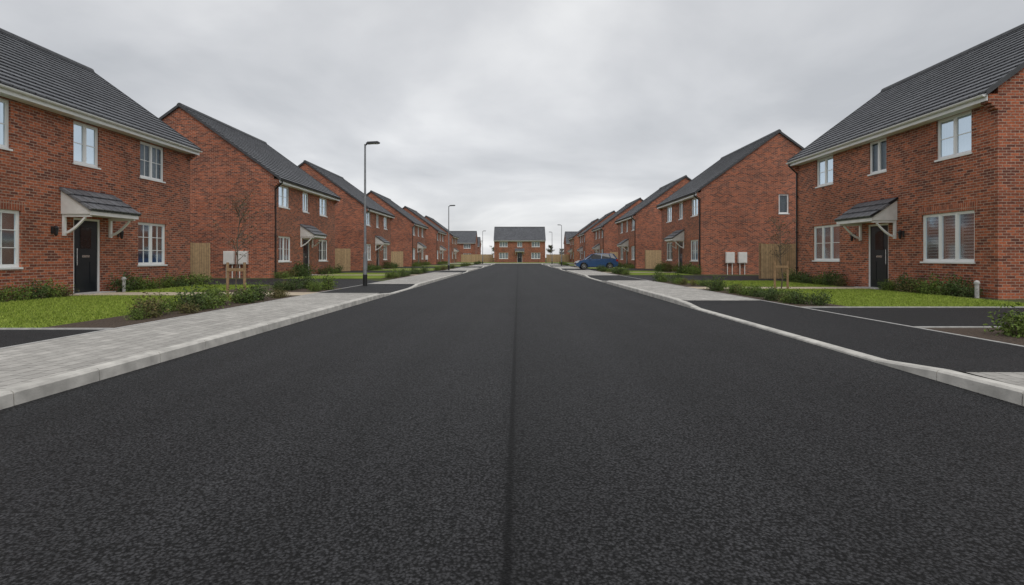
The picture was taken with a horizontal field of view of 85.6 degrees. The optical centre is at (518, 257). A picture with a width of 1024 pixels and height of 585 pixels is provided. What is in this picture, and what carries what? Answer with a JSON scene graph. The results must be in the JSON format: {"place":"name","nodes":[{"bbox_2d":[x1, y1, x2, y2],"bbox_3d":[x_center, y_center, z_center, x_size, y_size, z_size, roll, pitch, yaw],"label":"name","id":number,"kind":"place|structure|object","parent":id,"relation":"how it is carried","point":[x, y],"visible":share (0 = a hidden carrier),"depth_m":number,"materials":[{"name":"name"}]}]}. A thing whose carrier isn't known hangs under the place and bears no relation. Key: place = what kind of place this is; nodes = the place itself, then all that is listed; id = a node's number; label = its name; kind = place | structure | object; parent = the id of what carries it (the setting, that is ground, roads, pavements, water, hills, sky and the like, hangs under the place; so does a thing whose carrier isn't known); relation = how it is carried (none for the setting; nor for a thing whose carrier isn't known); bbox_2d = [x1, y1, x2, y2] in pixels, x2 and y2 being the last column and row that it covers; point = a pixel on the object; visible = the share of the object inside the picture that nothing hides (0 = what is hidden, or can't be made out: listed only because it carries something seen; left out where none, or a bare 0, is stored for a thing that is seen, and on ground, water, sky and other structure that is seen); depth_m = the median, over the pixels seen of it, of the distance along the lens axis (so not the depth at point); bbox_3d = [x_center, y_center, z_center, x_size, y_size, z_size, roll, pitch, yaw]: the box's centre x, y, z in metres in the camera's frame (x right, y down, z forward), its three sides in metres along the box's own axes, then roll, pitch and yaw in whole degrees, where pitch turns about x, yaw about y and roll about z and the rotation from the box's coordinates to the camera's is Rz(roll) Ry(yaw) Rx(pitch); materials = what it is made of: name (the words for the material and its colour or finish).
{"place":"outdoors","nodes":[
{"label":"outdoors","id":0,"kind":"place"},
{"bbox_2d":[0,330,99,347],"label":"driveway","id":1,"kind":"structure","parent":0,"point":[12,337],"depth_m":7.73,"materials":[{"name":"asphalt"}]},
{"bbox_2d":[0,294,232,327],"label":"lawn","id":2,"kind":"structure","parent":0,"point":[65,312],"depth_m":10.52,"materials":[{"name":"green plant"}]},
{"bbox_2d":[1,281,36,301],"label":"shrub","id":3,"kind":"object","parent":2,"relation":"on","point":[19,296],"visible":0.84,"depth_m":13.75,"materials":[{"name":"green plant"}]},
{"bbox_2d":[14,279,54,299],"bbox_3d":[-12.517,0.819,14.333,0.752,0.618,0.935,0,0,0],"label":"shrub","id":4,"kind":"object","parent":2,"relation":"on","point":[39,291],"visible":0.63,"depth_m":14.31,"materials":[{"name":"green plant"}]},
{"bbox_2d":[34,277,73,297],"bbox_3d":[-12.512,0.832,14.896,0.921,0.598,0.869,0,0,11],"label":"shrub","id":5,"kind":"object","parent":2,"relation":"on","point":[53,293],"visible":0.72,"depth_m":14.90,"materials":[{"name":"green plant"}]},
{"bbox_2d":[0,293,376,389],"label":"pavement","id":6,"kind":"structure","parent":0,"point":[24,364],"depth_m":7.27,"materials":[{"name":"grey concrete"}]},
{"bbox_2d":[73,292,316,294],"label":"path","id":7,"kind":"structure","parent":0,"point":[175,293],"depth_m":16.49,"materials":[{"name":"concrete"}]},
{"bbox_2d":[124,284,268,291],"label":"grass","id":8,"kind":"structure","parent":0,"point":[181,288],"depth_m":18.86,"materials":[{"name":"plant"}]},
{"bbox_2d":[70,266,465,295],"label":"verge","id":9,"kind":"structure","parent":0,"point":[382,279],"depth_m":28.87,"materials":[{"name":"plant"}]},
{"bbox_2d":[0,328,110,329],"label":"edging","id":10,"kind":"object","parent":9,"relation":"on","point":[54,328],"visible":0.4,"depth_m":8.35,"materials":[{"name":"concrete"}]},
{"bbox_2d":[0,28,202,299],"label":"house","id":11,"kind":"structure","parent":9,"relation":"on","point":[94,180],"depth_m":16.79,"materials":[{"name":"red brick"}]},
{"bbox_2d":[0,98,12,150],"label":"window","id":12,"kind":"structure","parent":11,"relation":"in","point":[4,104],"depth_m":14.07,"materials":[{"name":"white glass"}]},
{"bbox_2d":[0,209,22,269],"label":"window","id":13,"kind":"structure","parent":11,"relation":"in","point":[9,219],"depth_m":14.21,"materials":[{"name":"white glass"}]},
{"bbox_2d":[73,218,99,292],"bbox_3d":[-13.064,-0.045,16.675,0.113,2.250,1.050,0,0,0],"label":"door","id":14,"kind":"structure","parent":11,"relation":"in","point":[86,238],"depth_m":16.72,"materials":[{"name":"black plastic"}]},
{"bbox_2d":[73,120,100,169],"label":"window","id":15,"kind":"structure","parent":11,"relation":"in","point":[85,137],"depth_m":16.66,"materials":[{"name":"white glass"}]},
{"bbox_2d":[140,141,165,182],"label":"window","id":16,"kind":"structure","parent":11,"relation":"in","point":[149,154],"depth_m":19.66,"materials":[{"name":"white glass"}]},
{"bbox_2d":[138,222,167,265],"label":"window","id":17,"kind":"structure","parent":11,"relation":"in","point":[151,236],"depth_m":19.66,"materials":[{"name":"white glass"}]},
{"bbox_2d":[43,296,294,327],"bbox_3d":[-6.755,1.084,12.025,1.190,0.001,7.150,0,0,0],"label":"planting bed","id":18,"kind":"object","parent":9,"relation":"on","point":[115,322],"visible":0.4,"depth_m":9.50,"materials":[{"name":"brown soil"}]},
{"bbox_2d":[119,304,151,319],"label":"shrub","id":19,"kind":"object","parent":18,"relation":"on","point":[139,315],"visible":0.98,"depth_m":9.60,"materials":[{"name":"green plant"}]},
{"bbox_2d":[125,289,169,317],"bbox_3d":[-6.716,0.852,9.992,0.924,0.550,0.698,0,0,58],"label":"shrub","id":20,"kind":"object","parent":18,"relation":"on","point":[151,304],"visible":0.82,"depth_m":9.96,"materials":[{"name":"green plant"}]},
{"bbox_2d":[156,293,184,311],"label":"shrub","id":21,"kind":"object","parent":18,"relation":"on","point":[174,303],"visible":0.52,"depth_m":11.11,"materials":[{"name":"green plant"}]},
{"bbox_2d":[174,300,202,312],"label":"shrub","id":22,"kind":"object","parent":18,"relation":"on","point":[192,308],"visible":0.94,"depth_m":10.73,"materials":[{"name":"green plant"}]},
{"bbox_2d":[168,282,214,310],"bbox_3d":[-6.664,0.815,11.298,0.888,0.628,0.796,0,0,4],"label":"shrub","id":23,"kind":"object","parent":18,"relation":"on","point":[196,300],"visible":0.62,"depth_m":11.29,"materials":[{"name":"green plant"}]},
{"bbox_2d":[189,293,229,308],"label":"shrub","id":24,"kind":"object","parent":18,"relation":"on","point":[213,303],"visible":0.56,"depth_m":11.78,"materials":[{"name":"green plant"}]},
{"bbox_2d":[198,284,241,305],"bbox_3d":[-6.787,0.857,12.421,0.954,0.539,0.895,0,0,-35],"label":"shrub","id":25,"kind":"object","parent":18,"relation":"on","point":[213,292],"visible":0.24,"depth_m":12.36,"materials":[{"name":"green plant"}]},
{"bbox_2d":[226,262,245,298],"bbox_3d":[-7.350,0.655,14.400,0.505,1.050,0.090,0,0,0],"label":"tree stake","id":26,"kind":"object","parent":18,"relation":"on","point":[228,269],"visible":0.78,"depth_m":14.37,"materials":[{"name":"wood"}]},
{"bbox_2d":[212,189,263,294],"bbox_3d":[-7.221,-0.343,14.440,1.225,2.946,1.119,0,0,28],"label":"tree","id":27,"kind":"object","parent":18,"relation":"on","point":[240,219],"visible":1,"depth_m":14.42,"materials":[{"name":"brown plant"}]},
{"bbox_2d":[226,290,259,303],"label":"shrub","id":28,"kind":"object","parent":18,"relation":"on","point":[243,300],"visible":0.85,"depth_m":13.13,"materials":[{"name":"green plant"}]},
{"bbox_2d":[228,283,263,302],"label":"shrub","id":29,"kind":"object","parent":18,"relation":"on","point":[245,294],"visible":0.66,"depth_m":13.23,"materials":[{"name":"green plant"}]},
{"bbox_2d":[245,280,272,300],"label":"shrub","id":30,"kind":"object","parent":18,"relation":"on","point":[262,294],"visible":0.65,"depth_m":13.96,"materials":[{"name":"green plant"}]},
{"bbox_2d":[173,270,206,285],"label":"shrub","id":31,"kind":"object","parent":9,"relation":"on","point":[187,280],"visible":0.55,"depth_m":21.01,"materials":[{"name":"green plant"}]},
{"bbox_2d":[190,242,210,279],"bbox_3d":[-18.275,0.220,26.969,6.550,1.960,0.162,0,0,0],"label":"timber fence","id":32,"kind":"object","parent":9,"relation":"on","point":[199,258],"visible":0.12,"depth_m":26.89,"materials":[{"name":"wood"}]},
{"bbox_2d":[0,265,472,348],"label":"edging","id":33,"kind":"object","parent":9,"relation":"on","point":[169,318],"visible":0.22,"depth_m":9.13,"materials":[{"name":"concrete"}]},
{"bbox_2d":[159,103,340,277],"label":"house","id":34,"kind":"structure","parent":9,"relation":"on","point":[295,220],"depth_m":29.40,"materials":[{"name":"red brick"}]},
{"bbox_2d":[278,185,289,209],"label":"window","id":35,"kind":"structure","parent":34,"relation":"in","point":[283,191],"depth_m":30.72,"materials":[{"name":"white glass"}]},
{"bbox_2d":[278,236,291,262],"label":"window","id":36,"kind":"structure","parent":34,"relation":"in","point":[283,242],"depth_m":30.74,"materials":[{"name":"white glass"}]},
{"bbox_2d":[303,238,308,272],"bbox_3d":[-13.064,-0.045,33.925,0.113,2.250,1.050,0,0,0],"label":"door","id":37,"kind":"structure","parent":34,"relation":"in","point":[306,247],"depth_m":34.07,"materials":[{"name":"black plastic"}]},
{"bbox_2d":[318,240,326,261],"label":"window","id":38,"kind":"structure","parent":34,"relation":"in","point":[322,250],"depth_m":37.43,"materials":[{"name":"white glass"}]},
{"bbox_2d":[220,288,339,291],"bbox_3d":[-7.930,1.084,18.400,3.540,0.001,2.400,0,0,0],"label":"planting bed","id":39,"kind":"object","parent":9,"relation":"on","point":[297,290],"depth_m":18.12,"materials":[{"name":"brown soil"}]},
{"bbox_2d":[281,277,304,290],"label":"shrub","id":40,"kind":"object","parent":39,"relation":"on","point":[295,286],"visible":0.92,"depth_m":18.26,"materials":[{"name":"green plant"}]},
{"bbox_2d":[314,272,339,289],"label":"shrub","id":41,"kind":"object","parent":39,"relation":"on","point":[328,283],"visible":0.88,"depth_m":18.53,"materials":[{"name":"green plant"}]},
{"bbox_2d":[335,248,350,270],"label":"timber fence","id":42,"kind":"object","parent":9,"relation":"on","point":[342,256],"visible":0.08,"depth_m":43.49,"materials":[{"name":"wood"}]},
{"bbox_2d":[298,160,394,269],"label":"house","id":43,"kind":"structure","parent":9,"relation":"on","point":[349,219],"depth_m":46.70,"materials":[{"name":"brick"}]},
{"bbox_2d":[366,190,427,265],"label":"house","id":44,"kind":"structure","parent":9,"relation":"on","point":[408,234],"depth_m":67.70,"materials":[{"name":"brick"}]},
{"bbox_2d":[391,251,402,266],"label":"timber fence","id":45,"kind":"object","parent":9,"relation":"on","point":[397,257],"visible":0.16,"depth_m":63.99,"materials":[{"name":"wood"}]},
{"bbox_2d":[403,206,446,263],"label":"house","id":46,"kind":"structure","parent":9,"relation":"on","point":[435,249],"depth_m":88.00,"materials":[{"name":"brick"}]},
{"label":"planting bed","id":47,"kind":"structure","parent":9,"relation":"on","visible":0},
{"bbox_2d":[105,269,144,291],"bbox_3d":[-12.549,0.751,17.616,1.087,0.773,0.892,0,0,-32],"label":"shrub","id":48,"kind":"object","parent":47,"relation":"on","point":[127,287],"visible":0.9,"depth_m":17.53,"materials":[{"name":"green plant"}]},
{"bbox_2d":[118,273,157,290],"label":"shrub","id":49,"kind":"object","parent":47,"relation":"on","point":[140,284],"visible":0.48,"depth_m":18.19,"materials":[{"name":"green plant"}]},
{"bbox_2d":[154,273,177,287],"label":"shrub","id":50,"kind":"object","parent":47,"relation":"on","point":[167,282],"visible":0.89,"depth_m":19.69,"materials":[{"name":"green plant"}]},
{"bbox_2d":[192,279,379,287],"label":"driveway","id":51,"kind":"structure","parent":0,"point":[344,283],"depth_m":25.09,"materials":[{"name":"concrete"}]},
{"bbox_2d":[280,275,384,278],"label":"lawn","id":52,"kind":"structure","parent":0,"point":[356,276],"depth_m":29.92,"materials":[{"name":"green plant"}]},
{"bbox_2d":[320,284,413,292],"bbox_3d":[-5.157,1.124,19.700,1.887,0.088,5.800,0,0,0],"label":"driveway crossover","id":53,"kind":"object","parent":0,"point":[379,288],"visible":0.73,"depth_m":19.68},
{"bbox_2d":[363,141,379,285],"bbox_3d":[-5.662,-1.645,21.300,0.645,5.650,0.200,0,0,0],"label":"street lamp","id":54,"kind":"object","parent":53,"relation":"on","point":[365,252],"visible":0.94,"depth_m":21.26,"materials":[{"name":"black metal"}]},
{"bbox_2d":[371,272,458,283],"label":"pavement","id":55,"kind":"structure","parent":0,"point":[419,278],"depth_m":28.34,"materials":[{"name":"concrete"}]},
{"bbox_2d":[0,264,1023,584],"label":"road","id":56,"kind":"structure","parent":0,"point":[516,424],"depth_m":3.30,"materials":[{"name":"black asphalt"}]},
{"bbox_2d":[0,0,1023,257],"label":"sky","id":57,"kind":"structure","parent":0,"point":[549,114],"materials":[{"name":"grey"}]},
{"bbox_2d":[569,270,613,274],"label":"pavement","id":58,"kind":"structure","parent":0,"point":[588,272],"depth_m":39.65,"materials":[{"name":"concrete"}]},
{"bbox_2d":[588,275,642,280],"bbox_3d":[5.157,1.124,29.750,1.887,0.088,7.500,0,0,0],"label":"driveway crossover","id":59,"kind":"object","parent":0,"point":[607,277],"visible":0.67,"depth_m":30.41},
{"bbox_2d":[587,269,653,270],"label":"driveway","id":60,"kind":"structure","parent":0,"point":[630,269],"depth_m":50.07,"materials":[{"name":"asphalt"}]},
{"bbox_2d":[574,253,617,268],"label":"parked car","id":61,"kind":"object","parent":60,"relation":"on","point":[608,261],"visible":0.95,"depth_m":49.66,"materials":[{"name":"blue paint"}]},
{"bbox_2d":[608,280,755,299],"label":"pavement","id":62,"kind":"structure","parent":0,"point":[682,293],"depth_m":17.52,"materials":[{"name":"concrete"}]},
{"bbox_2d":[377,258,1013,384],"bbox_3d":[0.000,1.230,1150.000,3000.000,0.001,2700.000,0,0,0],"label":"ground","id":63,"kind":"structure","parent":0,"point":[958,371],"depth_m":5.86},
{"bbox_2d":[0,263,494,409],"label":"kerb","id":64,"kind":"structure","parent":63,"relation":"on","point":[23,393],"depth_m":6.13,"materials":[{"name":"concrete"}]},
{"bbox_2d":[577,211,614,259],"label":"house","id":65,"kind":"structure","parent":63,"relation":"on","point":[586,242],"depth_m":96.50,"materials":[{"name":"brick"}]},
{"bbox_2d":[541,263,1023,405],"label":"kerb","id":66,"kind":"structure","parent":63,"relation":"on","point":[1011,393],"depth_m":5.68,"materials":[{"name":"concrete"}]},
{"bbox_2d":[627,276,785,280],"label":"driveway","id":67,"kind":"structure","parent":0,"point":[744,278],"depth_m":28.66,"materials":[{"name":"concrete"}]},
{"bbox_2d":[687,280,838,286],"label":"grass","id":68,"kind":"structure","parent":0,"point":[768,283],"depth_m":22.30,"materials":[{"name":"plant"}]},
{"bbox_2d":[690,287,868,288],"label":"path","id":69,"kind":"structure","parent":0,"point":[794,287],"depth_m":19.78,"materials":[{"name":"concrete"}]},
{"bbox_2d":[564,265,1023,302],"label":"verge","id":70,"kind":"structure","parent":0,"point":[1015,300],"depth_m":33.67,"materials":[{"name":"plant"}]},
{"bbox_2d":[591,197,642,253],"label":"house","id":71,"kind":"structure","parent":70,"relation":"on","point":[605,232],"depth_m":75.80,"materials":[{"name":"brick"}]},
{"bbox_2d":[614,175,691,267],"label":"house","id":72,"kind":"structure","parent":70,"relation":"on","point":[639,229],"depth_m":55.20,"materials":[{"name":"brick"}]},
{"bbox_2d":[645,250,660,268],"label":"timber fence","id":73,"kind":"object","parent":70,"relation":"on","point":[652,258],"visible":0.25,"depth_m":52.89,"materials":[{"name":"wood"}]},
{"bbox_2d":[656,129,803,274],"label":"house","id":74,"kind":"structure","parent":70,"relation":"on","point":[714,218],"depth_m":35.50,"materials":[{"name":"red brick"}]},
{"bbox_2d":[691,240,697,261],"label":"window","id":75,"kind":"structure","parent":74,"relation":"in","point":[694,243],"depth_m":37.06,"materials":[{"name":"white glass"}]},
{"bbox_2d":[778,194,789,213],"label":"window","id":76,"kind":"structure","parent":74,"relation":"in","point":[783,198],"depth_m":35.70,"materials":[{"name":"white glass"}]},
{"bbox_2d":[702,289,847,306],"bbox_3d":[6.730,1.084,15.450,1.140,0.001,6.700,0,0,0],"label":"planting bed","id":77,"kind":"object","parent":70,"relation":"on","point":[801,305],"visible":0.4,"depth_m":13.29,"materials":[{"name":"brown soil"}]},
{"bbox_2d":[703,274,725,290],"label":"shrub","id":78,"kind":"object","parent":77,"relation":"on","point":[712,288],"visible":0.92,"depth_m":17.85,"materials":[{"name":"green plant"}]},
{"bbox_2d":[763,288,782,300],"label":"shrub","id":79,"kind":"object","parent":77,"relation":"on","point":[771,295],"visible":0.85,"depth_m":13.86,"materials":[{"name":"green plant"}]},
{"bbox_2d":[786,288,814,304],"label":"shrub","id":80,"kind":"object","parent":77,"relation":"on","point":[796,300],"visible":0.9,"depth_m":12.85,"materials":[{"name":"green plant"}]},
{"bbox_2d":[800,288,832,305],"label":"shrub","id":81,"kind":"object","parent":77,"relation":"on","point":[821,300],"visible":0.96,"depth_m":12.51,"materials":[{"name":"green plant"}]},
{"bbox_2d":[759,243,795,278],"bbox_3d":[17.175,0.220,28.269,9.650,1.960,0.162,0,0,0],"label":"timber fence","id":82,"kind":"object","parent":70,"relation":"on","point":[767,259],"visible":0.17,"depth_m":28.19,"materials":[{"name":"wood"}]},
{"bbox_2d":[774,261,788,288],"bbox_3d":[9.050,0.655,19.000,0.505,1.050,0.090,0,0,0],"label":"tree stake","id":83,"kind":"object","parent":70,"relation":"on","point":[787,273],"visible":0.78,"depth_m":18.97,"materials":[{"name":"wood"}]},
{"bbox_2d":[767,215,799,288],"bbox_3d":[9.044,-0.220,18.987,1.194,2.704,1.048,0,0,0],"label":"tree","id":84,"kind":"object","parent":70,"relation":"on","point":[780,246],"visible":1,"depth_m":18.99,"materials":[{"name":"brown plant"}]},
{"bbox_2d":[569,266,1023,346],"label":"edging","id":85,"kind":"object","parent":70,"relation":"on","point":[858,317],"visible":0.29,"depth_m":9.41,"materials":[{"name":"concrete"}]},
{"bbox_2d":[786,23,1023,298],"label":"house","id":86,"kind":"structure","parent":70,"relation":"on","point":[921,173],"depth_m":17.40,"materials":[{"name":"red brick"}]},
{"bbox_2d":[815,155,832,187],"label":"window","id":87,"kind":"structure","parent":86,"relation":"in","point":[824,165],"depth_m":22.73,"materials":[{"name":"white glass"}]},
{"bbox_2d":[812,224,839,261],"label":"window","id":88,"kind":"structure","parent":86,"relation":"in","point":[826,237],"depth_m":22.65,"materials":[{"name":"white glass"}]},
{"bbox_2d":[867,138,886,175],"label":"window","id":89,"kind":"structure","parent":86,"relation":"in","point":[879,145],"depth_m":19.39,"materials":[{"name":"white glass"}]},
{"bbox_2d":[869,223,887,287],"bbox_3d":[12.664,-0.045,19.350,0.113,2.250,1.100,0,0,0],"label":"door","id":90,"kind":"structure","parent":86,"relation":"in","point":[878,240],"depth_m":19.44,"materials":[{"name":"black plastic"}]},
{"bbox_2d":[920,210,974,263],"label":"window","id":91,"kind":"structure","parent":86,"relation":"in","point":[947,237],"depth_m":16.24,"materials":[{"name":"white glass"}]},
{"bbox_2d":[934,110,971,161],"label":"window","id":92,"kind":"structure","parent":86,"relation":"in","point":[954,132],"depth_m":15.97,"materials":[{"name":"white glass"}]},
{"bbox_2d":[805,307,1023,307],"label":"edging","id":93,"kind":"object","parent":70,"relation":"on","point":[911,307],"visible":0.33,"depth_m":12.00,"materials":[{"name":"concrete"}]},
{"bbox_2d":[871,289,994,298],"bbox_3d":[12.250,1.084,16.650,0.700,0.001,4.300,0,0,0],"label":"planting bed","id":94,"kind":"object","parent":70,"relation":"on","point":[951,296],"visible":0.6,"depth_m":14.95,"materials":[{"name":"brown soil"}]},
{"bbox_2d":[891,272,920,292],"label":"shrub","id":95,"kind":"object","parent":94,"relation":"on","point":[902,278],"visible":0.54,"depth_m":17.26,"materials":[{"name":"green plant"}]},
{"bbox_2d":[905,272,946,293],"bbox_3d":[12.149,0.783,16.334,1.093,0.712,1.156,0,0,-7],"label":"shrub","id":96,"kind":"object","parent":94,"relation":"on","point":[927,285],"visible":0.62,"depth_m":16.25,"materials":[{"name":"green plant"}]},
{"bbox_2d":[921,281,963,295],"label":"shrub","id":97,"kind":"object","parent":94,"relation":"on","point":[937,290],"visible":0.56,"depth_m":15.75,"materials":[{"name":"green plant"}]},
{"bbox_2d":[933,272,973,296],"bbox_3d":[12.215,0.775,15.459,0.959,0.729,0.958,0,0,-27],"label":"shrub","id":98,"kind":"object","parent":94,"relation":"on","point":[952,288],"visible":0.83,"depth_m":15.40,"materials":[{"name":"green plant"}]},
{"bbox_2d":[954,284,989,297],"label":"shrub","id":99,"kind":"object","parent":94,"relation":"on","point":[969,293],"visible":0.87,"depth_m":14.96,"materials":[{"name":"green plant"}]},
{"bbox_2d":[914,326,1001,327],"bbox_3d":[12.080,1.116,8.570,11.840,0.088,0.060,0,0,0],"label":"edging","id":100,"kind":"object","parent":70,"relation":"on","point":[956,326],"visible":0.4,"depth_m":8.58,"materials":[{"name":"concrete"}]},
{"bbox_2d":[925,328,1023,345],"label":"planting bed","id":101,"kind":"object","parent":70,"relation":"on","point":[979,333],"visible":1,"depth_m":7.77,"materials":[{"name":"brown soil"}]},
{"bbox_2d":[981,303,1023,337],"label":"shrub","id":102,"kind":"object","parent":101,"relation":"on","point":[1009,329],"visible":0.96,"depth_m":7.64,"materials":[{"name":"green plant"}]},
{"label":"planting bed","id":103,"kind":"structure","parent":70,"relation":"on","visible":0},
{"bbox_2d":[817,268,846,285],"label":"shrub","id":104,"kind":"object","parent":103,"relation":"on","point":[827,278],"visible":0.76,"depth_m":21.39,"materials":[{"name":"green plant"}]},
{"bbox_2d":[686,300,1023,371],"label":"driveway crossover","id":105,"kind":"object","parent":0,"point":[900,343],"visible":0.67,"depth_m":7.67,"materials":[{"name":"black asphalt"}]},
{"bbox_2d":[749,288,1023,306],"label":"lawn","id":106,"kind":"structure","parent":0,"point":[901,302],"depth_m":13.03,"materials":[{"name":"green plant"}]},
{"bbox_2d":[810,308,1023,326],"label":"driveway","id":107,"kind":"structure","parent":0,"point":[913,317],"depth_m":10.39,"materials":[{"name":"black asphalt"}]},
{"bbox_2d":[967,372,1023,386],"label":"pavement","id":108,"kind":"structure","parent":0,"point":[1015,378],"depth_m":5.01,"materials":[{"name":"concrete"}]},
{"label":"verge","id":109,"kind":"structure","parent":0,"visible":0},
{"bbox_2d":[425,216,458,262],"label":"house","id":110,"kind":"structure","parent":109,"relation":"on","point":[453,249],"depth_m":108.00,"materials":[{"name":"brick"}]},
{"bbox_2d":[451,231,477,261],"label":"house","id":111,"kind":"structure","parent":109,"relation":"on","point":[467,242],"depth_m":142.20,"materials":[{"name":"brick"}]},
{"bbox_2d":[461,254,493,261],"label":"timber fence","id":112,"kind":"object","parent":109,"relation":"on","point":[473,257],"visible":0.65,"depth_m":125.99,"materials":[{"name":"wood"}]},
{"bbox_2d":[494,227,545,261],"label":"house","id":113,"kind":"structure","parent":109,"relation":"on","point":[519,244],"depth_m":122.00,"materials":[{"name":"red brick"}]},
{"bbox_2d":[546,254,569,261],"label":"timber fence","id":114,"kind":"object","parent":109,"relation":"on","point":[557,257],"visible":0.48,"depth_m":125.99,"materials":[{"name":"wood"}]},
{"bbox_2d":[563,231,577,253],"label":"house","id":115,"kind":"structure","parent":109,"relation":"on","point":[567,235],"depth_m":147.88,"materials":[{"name":"brick"}]},
{"bbox_2d":[568,218,598,262],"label":"house","id":116,"kind":"structure","parent":109,"relation":"on","point":[574,246],"depth_m":116.00,"materials":[{"name":"brick"}]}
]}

